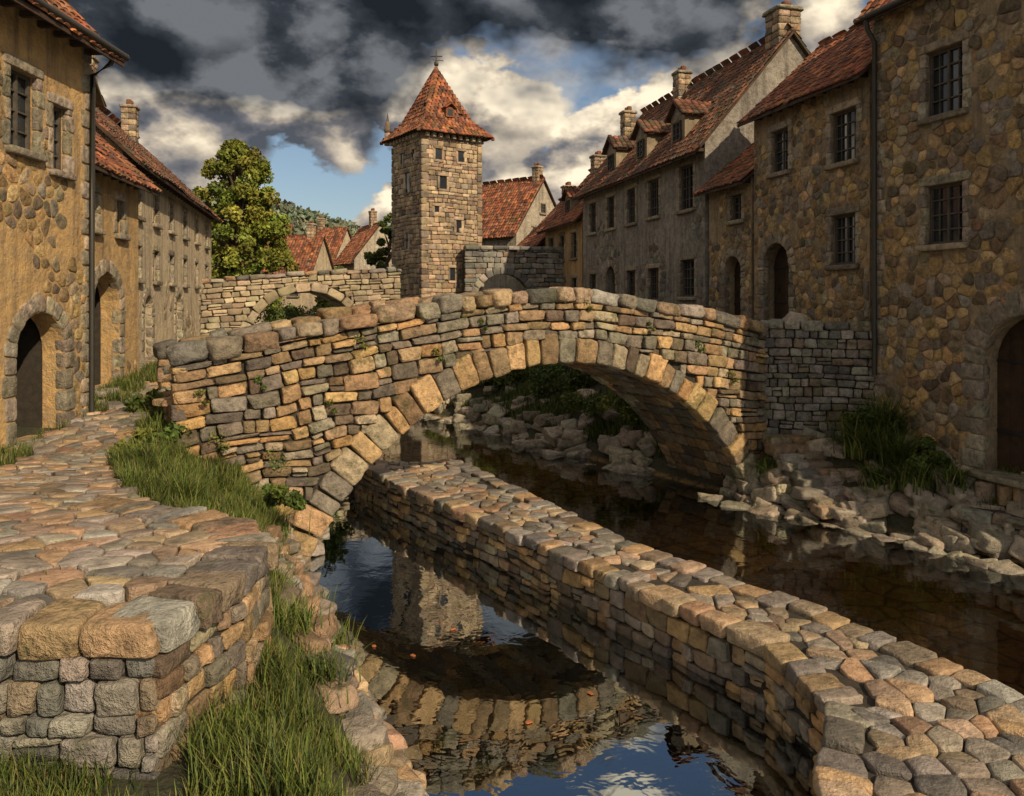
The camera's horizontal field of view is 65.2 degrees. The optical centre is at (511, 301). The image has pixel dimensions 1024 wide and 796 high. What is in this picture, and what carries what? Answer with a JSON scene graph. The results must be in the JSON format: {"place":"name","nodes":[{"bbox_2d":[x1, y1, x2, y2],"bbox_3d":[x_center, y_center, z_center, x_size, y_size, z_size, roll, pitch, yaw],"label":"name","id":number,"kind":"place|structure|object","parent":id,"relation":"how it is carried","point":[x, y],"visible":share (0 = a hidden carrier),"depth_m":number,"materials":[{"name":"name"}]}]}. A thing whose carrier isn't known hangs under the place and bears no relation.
{"place":"outdoors","nodes":[
{"label":"outdoors","id":0,"kind":"place"},
{"bbox_2d":[0,357,227,605],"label":"stone path","id":1,"kind":"structure","parent":0,"point":[42,527],"depth_m":7.29,"materials":[{"name":"brown stone"}]},
{"bbox_2d":[380,50,494,297],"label":"watch tower","id":2,"kind":"structure","parent":0,"point":[437,138],"depth_m":44.93,"materials":[{"name":"stone"}]},
{"bbox_2d":[68,0,869,226],"label":"sky","id":3,"kind":"structure","parent":0,"point":[313,85],"materials":[{"name":"grey"}]},
{"bbox_2d":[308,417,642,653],"bbox_3d":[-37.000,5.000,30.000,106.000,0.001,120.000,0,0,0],"label":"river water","id":4,"kind":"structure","parent":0,"point":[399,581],"depth_m":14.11,"materials":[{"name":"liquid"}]},
{"bbox_2d":[372,628,592,723],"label":"fallen leaves","id":5,"kind":"object","parent":4,"relation":"on","point":[526,722],"visible":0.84,"depth_m":10.23,"materials":[{"name":"orange plant"}]},
{"bbox_2d":[2,210,1023,795],"bbox_3d":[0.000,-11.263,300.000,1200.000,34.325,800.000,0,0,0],"label":"ground","id":6,"kind":"structure","parent":0,"point":[458,718],"depth_m":12.61,"materials":[{"name":"soil"}]},
{"bbox_2d":[15,318,41,437],"bbox_3d":[-10.825,1.290,13.150,2.750,2.620,5.940,0,0,0],"label":"passage","id":7,"kind":"object","parent":6,"relation":"on","point":[28,396],"depth_m":16.12},
{"bbox_2d":[0,5,89,450],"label":"walls","id":8,"kind":"structure","parent":6,"relation":"on","point":[59,62],"depth_m":15.53,"materials":[{"name":"paint"}]},
{"bbox_2d":[9,74,55,168],"bbox_3d":[-9.202,-3.425,13.627,0.022,1.650,5.155,0,0,0],"label":"window glass","id":9,"kind":"object","parent":8,"relation":"attached to","point":[21,108],"visible":0.28,"depth_m":15.01,"materials":[{"name":"black glass"}]},
{"bbox_2d":[0,46,91,452],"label":"stonework","id":10,"kind":"object","parent":8,"relation":"attached to","point":[68,400],"visible":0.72,"depth_m":15.53,"materials":[{"name":"stone"}]},
{"bbox_2d":[0,0,123,169],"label":"joinery","id":11,"kind":"object","parent":8,"relation":"attached to","point":[47,21],"visible":0.56,"depth_m":15.11,"materials":[{"name":"brown wood"}]},
{"bbox_2d":[24,0,124,62],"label":"roof","id":12,"kind":"structure","parent":8,"relation":"on","point":[66,8],"depth_m":16.12,"materials":[{"name":"tile"}]},
{"bbox_2d":[27,0,129,412],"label":"drainpipe","id":13,"kind":"object","parent":8,"relation":"attached to","point":[90,34],"visible":0.79,"depth_m":16.90,"materials":[{"name":"metal"}]},
{"bbox_2d":[0,358,158,579],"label":"path grass","id":14,"kind":"structure","parent":6,"relation":"on","point":[148,373],"depth_m":18.27,"materials":[{"name":"green plant"}]},
{"bbox_2d":[95,173,137,387],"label":"walls","id":15,"kind":"structure","parent":6,"relation":"on","point":[122,255],"depth_m":20.05,"materials":[{"name":"paint"}]},
{"bbox_2d":[95,287,100,384],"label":"door","id":16,"kind":"structure","parent":15,"relation":"attached to","point":[97,341],"depth_m":20.02,"materials":[{"name":"brown wood"}]},
{"bbox_2d":[95,183,136,397],"bbox_3d":[-10.825,-1.984,19.376,3.134,10.395,4.235,0,0,0],"label":"stonework","id":17,"kind":"object","parent":15,"relation":"attached to","point":[111,269],"visible":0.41,"depth_m":20.02,"materials":[{"name":"stone"}]},
{"bbox_2d":[92,66,162,191],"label":"roof","id":18,"kind":"structure","parent":15,"relation":"on","point":[106,152],"depth_m":19.88,"materials":[{"name":"tile"}]},
{"bbox_2d":[95,159,159,232],"bbox_3d":[-10.014,-1.240,19.444,2.154,6.580,4.661,0,0,0],"label":"joinery","id":19,"kind":"object","parent":15,"relation":"attached to","point":[112,175],"visible":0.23,"depth_m":19.48,"materials":[{"name":"brown wood"}]},
{"bbox_2d":[94,430,182,468],"bbox_3d":[-5.629,2.271,12.191,1.577,0.539,1.209,0,0,-24],"label":"grass tuft","id":20,"kind":"object","parent":6,"relation":"on","point":[146,451],"visible":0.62,"depth_m":12.16,"materials":[{"name":"green plant"}]},
{"bbox_2d":[0,496,278,779],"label":"stone platform","id":21,"kind":"structure","parent":6,"relation":"on","point":[124,683],"depth_m":5.25,"materials":[{"name":"stone"}]},
{"bbox_2d":[121,387,158,412],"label":"shrub","id":22,"kind":"object","parent":6,"relation":"on","point":[132,407],"visible":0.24,"depth_m":17.05,"materials":[{"name":"green plant"}]},
{"bbox_2d":[115,386,170,427],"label":"shrub","id":23,"kind":"object","parent":6,"relation":"on","point":[145,405],"visible":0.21,"depth_m":15.31,"materials":[{"name":"green plant"}]},
{"bbox_2d":[118,408,179,443],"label":"grass tuft","id":24,"kind":"object","parent":6,"relation":"on","point":[154,426],"visible":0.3,"depth_m":14.16,"materials":[{"name":"green plant"}]},
{"bbox_2d":[107,420,197,453],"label":"shrub","id":25,"kind":"object","parent":6,"relation":"on","point":[172,431],"visible":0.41,"depth_m":13.77,"materials":[{"name":"green plant"}]},
{"bbox_2d":[95,125,210,362],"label":"walls","id":26,"kind":"structure","parent":6,"relation":"on","point":[149,235],"depth_m":28.47,"materials":[{"name":"beige paint"}]},
{"bbox_2d":[90,55,210,360],"bbox_3d":[-14.292,-2.953,30.462,3.733,12.030,16.960,0,0,-13],"label":"stonework","id":27,"kind":"object","parent":26,"relation":"attached to","point":[130,109],"visible":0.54,"depth_m":29.68,"materials":[{"name":"stone"}]},
{"bbox_2d":[95,107,223,221],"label":"roof","id":28,"kind":"structure","parent":26,"relation":"on","point":[107,125],"depth_m":27.87,"materials":[{"name":"tile"}]},
{"bbox_2d":[126,157,221,223],"bbox_3d":[-12.798,-1.050,30.797,0.936,6.100,17.400,0,0,-13],"label":"joinery","id":29,"kind":"object","parent":26,"relation":"attached to","point":[169,186],"visible":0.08,"depth_m":27.92,"materials":[{"name":"brown wood"}]},
{"bbox_2d":[145,389,168,430],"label":"shrub","id":30,"kind":"object","parent":6,"relation":"on","point":[158,395],"visible":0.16,"depth_m":15.26,"materials":[{"name":"green plant"}]},
{"bbox_2d":[152,465,220,505],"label":"grass tuft","id":31,"kind":"object","parent":6,"relation":"on","point":[183,491],"visible":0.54,"depth_m":10.55,"materials":[{"name":"green plant"}]},
{"bbox_2d":[0,414,409,795],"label":"bank grass","id":32,"kind":"structure","parent":6,"relation":"on","point":[298,767],"depth_m":5.78,"materials":[{"name":"green plant"}]},
{"bbox_2d":[192,138,299,309],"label":"broadleaf tree","id":33,"kind":"object","parent":6,"relation":"on","point":[233,192],"visible":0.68,"depth_m":46.94,"materials":[{"name":"green plant"}]},
{"bbox_2d":[224,504,280,533],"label":"grass tuft","id":34,"kind":"object","parent":6,"relation":"on","point":[260,529],"visible":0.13,"depth_m":9.84,"materials":[{"name":"green plant"}]},
{"bbox_2d":[232,215,293,267],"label":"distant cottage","id":35,"kind":"structure","parent":6,"relation":"on","point":[291,225],"depth_m":78.47,"materials":[{"name":"paint"}]},
{"bbox_2d":[254,308,284,323],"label":"shrub","id":36,"kind":"object","parent":6,"relation":"on","point":[268,318],"visible":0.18,"depth_m":51.15,"materials":[{"name":"green plant"}]},
{"bbox_2d":[203,196,360,237],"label":"forest","id":37,"kind":"object","parent":6,"relation":"on","point":[299,215],"visible":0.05,"depth_m":215.49,"materials":[{"name":"green plant"}]},
{"bbox_2d":[261,483,306,510],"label":"shrub","id":38,"kind":"object","parent":6,"relation":"on","point":[276,495],"visible":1,"depth_m":12.44,"materials":[{"name":"green plant"}]},
{"bbox_2d":[262,305,309,321],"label":"shrub","id":39,"kind":"object","parent":6,"relation":"on","point":[305,307],"visible":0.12,"depth_m":62.74,"materials":[{"name":"green plant"}]},
{"bbox_2d":[258,506,315,537],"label":"grass tuft","id":40,"kind":"object","parent":6,"relation":"on","point":[283,520],"visible":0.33,"depth_m":13.01,"materials":[{"name":"green plant"}]},
{"bbox_2d":[254,221,333,324],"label":"distant cottage","id":41,"kind":"structure","parent":6,"relation":"on","point":[309,250],"depth_m":67.47,"materials":[{"name":"beige paint"}]},
{"bbox_2d":[200,267,401,335],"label":"distant arch bridge","id":42,"kind":"structure","parent":6,"relation":"on","point":[228,303],"depth_m":37.71,"materials":[{"name":"stone"}]},
{"bbox_2d":[277,301,326,319],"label":"shrub","id":43,"kind":"object","parent":6,"relation":"on","point":[293,313],"visible":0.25,"depth_m":59.68,"materials":[{"name":"green plant"}]},
{"bbox_2d":[273,591,333,643],"bbox_3d":[-2.324,3.225,8.373,0.982,0.375,0.926,0,0,0],"label":"grass tuft","id":44,"kind":"object","parent":6,"relation":"on","point":[305,613],"visible":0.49,"depth_m":8.33,"materials":[{"name":"green plant"}]},
{"bbox_2d":[312,526,329,555],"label":"bank stones","id":45,"kind":"object","parent":6,"relation":"on","point":[319,549],"visible":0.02,"depth_m":15.80,"materials":[{"name":"brown stone"}]},
{"bbox_2d":[312,265,343,311],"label":"broadleaf tree","id":46,"kind":"object","parent":6,"relation":"on","point":[319,301],"visible":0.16,"depth_m":60.35,"materials":[{"name":"green plant"}]},
{"bbox_2d":[284,634,374,703],"bbox_3d":[-1.929,3.358,7.506,1.254,0.322,1.146,0,0,0],"label":"grass tuft","id":47,"kind":"object","parent":6,"relation":"on","point":[320,668],"visible":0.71,"depth_m":7.44,"materials":[{"name":"green plant"}]},
{"bbox_2d":[317,584,343,610],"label":"grass tuft","id":48,"kind":"object","parent":6,"relation":"on","point":[329,596],"visible":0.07,"depth_m":11.00,"materials":[{"name":"green plant"}]},
{"bbox_2d":[316,216,351,266],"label":"distant cottage","id":49,"kind":"structure","parent":6,"relation":"on","point":[338,239],"depth_m":84.03,"materials":[{"name":"red tile"}]},
{"bbox_2d":[260,511,428,795],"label":"bank stones","id":50,"kind":"object","parent":6,"relation":"on","point":[365,713],"visible":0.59,"depth_m":7.94,"materials":[{"name":"brown stone"}]},
{"bbox_2d":[330,612,364,649],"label":"grass tuft","id":51,"kind":"object","parent":6,"relation":"on","point":[342,635],"visible":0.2,"depth_m":9.36,"materials":[{"name":"green plant"}]},
{"bbox_2d":[333,208,392,269],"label":"distant cottage","id":52,"kind":"structure","parent":6,"relation":"on","point":[358,245],"depth_m":73.25,"materials":[{"name":"paint"}]},
{"bbox_2d":[364,212,392,268],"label":"broadleaf tree","id":53,"kind":"object","parent":6,"relation":"on","point":[377,259],"visible":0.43,"depth_m":55.50,"materials":[{"name":"green plant"}]},
{"bbox_2d":[152,287,768,556],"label":"stone arch bridge","id":54,"kind":"structure","parent":6,"relation":"on","point":[698,411],"depth_m":16.23,"materials":[{"name":"beige stone"}]},
{"bbox_2d":[194,299,738,469],"bbox_3d":[0.062,1.496,16.994,12.798,3.159,0.449,0,0,-28],"label":"wall ivy","id":55,"kind":"object","parent":54,"relation":"attached to","point":[365,346],"depth_m":14.75,"materials":[{"name":"green plant"}]},
{"bbox_2d":[479,366,531,387],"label":"shrub","id":56,"kind":"object","parent":6,"relation":"on","point":[509,378],"visible":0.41,"depth_m":33.51,"materials":[{"name":"green plant"}]},
{"bbox_2d":[463,250,561,292],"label":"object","id":57,"kind":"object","parent":6,"relation":"on","point":[464,274],"visible":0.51,"depth_m":44.83,"materials":[{"name":"grey stone"}]},
{"bbox_2d":[463,245,563,292],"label":"stonework","id":58,"kind":"object","parent":57,"relation":"on","point":[481,274],"visible":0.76,"depth_m":44.87,"materials":[{"name":"stone"}]},
{"bbox_2d":[482,183,554,291],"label":"walls","id":59,"kind":"structure","parent":6,"relation":"on","point":[532,216],"depth_m":58.19,"materials":[{"name":"paint"}]},
{"bbox_2d":[482,203,545,239],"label":"joinery","id":60,"kind":"object","parent":59,"relation":"on","point":[515,235],"visible":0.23,"depth_m":58.41,"materials":[{"name":"brown wood"}]},
{"bbox_2d":[481,175,555,238],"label":"roof","id":61,"kind":"structure","parent":59,"relation":"on","point":[506,204],"depth_m":59.34,"materials":[{"name":"tile"}]},
{"bbox_2d":[531,163,546,230],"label":"stonework","id":62,"kind":"object","parent":59,"relation":"attached to","point":[537,170],"visible":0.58,"depth_m":59.41,"materials":[{"name":"stone"}]},
{"bbox_2d":[422,382,658,483],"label":"bank stones","id":63,"kind":"object","parent":6,"relation":"on","point":[568,436],"visible":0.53,"depth_m":26.98,"materials":[{"name":"grey stone"}]},
{"bbox_2d":[517,182,575,290],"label":"tan townhouse","id":64,"kind":"structure","parent":6,"relation":"on","point":[532,238],"depth_m":53.12,"materials":[{"name":"paint"}]},
{"bbox_2d":[527,363,593,396],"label":"shrub","id":65,"kind":"object","parent":6,"relation":"on","point":[579,379],"visible":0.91,"depth_m":29.92,"materials":[{"name":"green plant"}]},
{"bbox_2d":[536,151,606,287],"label":"ochre townhouse","id":66,"kind":"structure","parent":6,"relation":"on","point":[562,226],"depth_m":44.87,"materials":[{"name":"paint"}]},
{"bbox_2d":[552,234,575,287],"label":"window glass","id":67,"kind":"structure","parent":66,"relation":"in","point":[575,234],"depth_m":44.06,"materials":[{"name":"black glass"}]},
{"bbox_2d":[560,391,611,415],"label":"shrub","id":68,"kind":"object","parent":6,"relation":"on","point":[570,400],"visible":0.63,"depth_m":26.99,"materials":[{"name":"green plant"}]},
{"bbox_2d":[588,395,642,424],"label":"shrub","id":69,"kind":"object","parent":6,"relation":"on","point":[605,403],"visible":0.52,"depth_m":25.20,"materials":[{"name":"green plant"}]},
{"bbox_2d":[351,458,1023,795],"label":"stone causeway","id":70,"kind":"structure","parent":6,"relation":"on","point":[783,693],"depth_m":10.33,"materials":[{"name":"brown stone"}]},
{"bbox_2d":[572,1,810,307],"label":"long grey townhouse","id":71,"kind":"structure","parent":6,"relation":"on","point":[645,223],"depth_m":32.12,"materials":[{"name":"paint"}]},
{"bbox_2d":[609,123,693,297],"bbox_3d":[6.201,-3.600,34.397,3.961,7.000,13.205,0,0,-34],"label":"window glass","id":72,"kind":"structure","parent":71,"relation":"in","point":[678,123],"depth_m":31.37,"materials":[{"name":"black glass"}]},
{"bbox_2d":[693,142,753,319],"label":"stone cottage","id":73,"kind":"structure","parent":6,"relation":"on","point":[729,189],"depth_m":27.41,"materials":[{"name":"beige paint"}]},
{"bbox_2d":[736,198,738,218],"bbox_3d":[7.724,-3.175,26.969,0.019,0.850,0.800,0,0,-14],"label":"window glass","id":74,"kind":"structure","parent":73,"relation":"in","point":[737,199],"depth_m":27.19,"materials":[{"name":"black glass"}]},
{"bbox_2d":[447,317,1023,509],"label":"bank grass","id":75,"kind":"structure","parent":6,"relation":"on","point":[558,408],"depth_m":29.12,"materials":[{"name":"green plant"}]},
{"bbox_2d":[751,450,782,476],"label":"fern plant","id":76,"kind":"object","parent":6,"relation":"on","point":[768,463],"visible":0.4,"depth_m":19.94,"materials":[{"name":"green plant"}]},
{"bbox_2d":[761,434,846,518],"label":"stone steps","id":77,"kind":"structure","parent":6,"relation":"on","point":[790,452],"depth_m":19.07,"materials":[{"name":"grey stone"}]},
{"bbox_2d":[754,66,871,322],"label":"walls","id":78,"kind":"structure","parent":6,"relation":"on","point":[862,87],"depth_m":22.42,"materials":[{"name":"beige paint"}]},
{"bbox_2d":[737,71,867,318],"bbox_3d":[8.431,-2.585,23.062,0.936,6.570,5.900,0,0,-14],"label":"joinery","id":79,"kind":"object","parent":78,"relation":"attached to","point":[781,282],"visible":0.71,"depth_m":22.61,"materials":[{"name":"brown wood"}]},
{"bbox_2d":[737,20,874,123],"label":"roof","id":80,"kind":"structure","parent":78,"relation":"on","point":[830,60],"depth_m":23.46,"materials":[{"name":"tile"}]},
{"bbox_2d":[754,91,868,322],"bbox_3d":[8.392,-2.267,23.053,0.602,7.616,5.470,0,0,-13],"label":"stonework","id":81,"kind":"object","parent":78,"relation":"attached to","point":[827,258],"visible":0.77,"depth_m":22.62,"materials":[{"name":"stone"}]},
{"bbox_2d":[778,111,856,262],"bbox_3d":[8.702,-3.125,22.885,0.030,4.250,4.025,0,0,-14],"label":"window glass","id":82,"kind":"object","parent":78,"relation":"attached to","point":[780,149],"visible":0.4,"depth_m":21.67,"materials":[{"name":"black glass"}]},
{"bbox_2d":[765,329,872,453],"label":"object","id":83,"kind":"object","parent":6,"relation":"on","point":[822,386],"visible":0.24,"depth_m":20.37,"materials":[{"name":"stone"}]},
{"bbox_2d":[760,320,874,454],"bbox_3d":[7.786,2.539,20.518,2.753,4.138,0.645,0,0,19],"label":"stonework","id":84,"kind":"object","parent":83,"relation":"attached to","point":[861,329],"visible":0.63,"depth_m":20.28,"materials":[{"name":"stone"}]},
{"bbox_2d":[697,311,1023,590],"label":"bank stones","id":85,"kind":"object","parent":6,"relation":"on","point":[939,540],"visible":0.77,"depth_m":17.28,"materials":[{"name":"grey stone"}]},
{"bbox_2d":[807,407,920,462],"bbox_3d":[8.237,3.084,18.978,3.468,1.192,3.157,0,0,-38],"label":"fern plant","id":86,"kind":"object","parent":6,"relation":"on","point":[857,450],"visible":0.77,"depth_m":18.71,"materials":[{"name":"green plant"}]},
{"bbox_2d":[840,457,899,493],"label":"fern plant","id":87,"kind":"object","parent":6,"relation":"on","point":[877,480],"visible":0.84,"depth_m":17.94,"materials":[{"name":"green plant"}]},
{"bbox_2d":[840,407,904,441],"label":"shrub","id":88,"kind":"object","parent":6,"relation":"on","point":[851,419],"visible":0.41,"depth_m":18.97,"materials":[{"name":"green plant"}]},
{"bbox_2d":[814,387,933,439],"bbox_3d":[8.725,2.658,19.204,3.902,1.481,3.885,0,0,0],"label":"fern plant","id":89,"kind":"object","parent":6,"relation":"on","point":[881,413],"visible":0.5,"depth_m":18.86,"materials":[{"name":"green plant"}]},
{"bbox_2d":[836,425,945,471],"bbox_3d":[8.754,3.281,18.272,3.014,1.076,3.072,0,0,0],"label":"fern plant","id":90,"kind":"object","parent":6,"relation":"on","point":[891,447],"visible":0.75,"depth_m":18.09,"materials":[{"name":"green plant"}]},
{"bbox_2d":[868,453,967,496],"bbox_3d":[9.055,3.724,17.570,2.332,0.819,2.265,0,0,41],"label":"fern plant","id":91,"kind":"object","parent":6,"relation":"on","point":[912,476],"visible":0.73,"depth_m":17.37,"materials":[{"name":"green plant"}]},
{"bbox_2d":[906,436,952,469],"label":"shrub","id":92,"kind":"object","parent":6,"relation":"on","point":[930,454],"visible":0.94,"depth_m":17.55,"materials":[{"name":"green plant"}]},
{"bbox_2d":[875,0,1023,475],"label":"walls","id":93,"kind":"structure","parent":6,"relation":"on","point":[1010,207],"depth_m":17.15,"materials":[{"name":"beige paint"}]},
{"bbox_2d":[854,0,893,22],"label":"roof","id":94,"kind":"structure","parent":93,"relation":"on","point":[871,5],"depth_m":19.60,"materials":[{"name":"tile"}]},
{"bbox_2d":[853,0,908,374],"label":"drainpipe","id":95,"kind":"object","parent":93,"relation":"attached to","point":[880,10],"visible":0.99,"depth_m":19.67,"materials":[{"name":"metal"}]},
{"bbox_2d":[857,0,1023,473],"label":"joinery","id":96,"kind":"object","parent":93,"relation":"attached to","point":[1010,404],"visible":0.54,"depth_m":16.89,"materials":[{"name":"brown wood"}]},
{"bbox_2d":[872,0,1023,489],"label":"stonework","id":97,"kind":"object","parent":93,"relation":"attached to","point":[973,391],"visible":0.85,"depth_m":17.75,"materials":[{"name":"stone"}]},
{"bbox_2d":[934,47,963,241],"bbox_3d":[10.347,-3.500,16.381,0.026,4.400,4.345,0,0,-18],"label":"window glass","id":98,"kind":"object","parent":93,"relation":"attached to","point":[954,106],"visible":0.5,"depth_m":18.08,"materials":[{"name":"black glass"}]},
{"bbox_2d":[918,460,985,494],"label":"fern plant","id":99,"kind":"object","parent":6,"relation":"on","point":[956,473],"visible":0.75,"depth_m":16.95,"materials":[{"name":"green plant"}]},
{"bbox_2d":[948,475,1023,509],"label":"quay paving","id":100,"kind":"structure","parent":6,"relation":"on","point":[1002,491],"depth_m":16.45,"materials":[{"name":"stone"}]},
{"bbox_2d":[961,507,1023,530],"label":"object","id":101,"kind":"object","parent":6,"relation":"on","point":[995,511],"visible":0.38,"depth_m":16.11,"materials":[{"name":"grey stone"}]},
{"bbox_2d":[958,507,1023,537],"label":"stonework","id":102,"kind":"object","parent":101,"relation":"attached to","point":[985,517],"visible":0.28,"depth_m":15.91,"materials":[{"name":"stone"}]}
]}

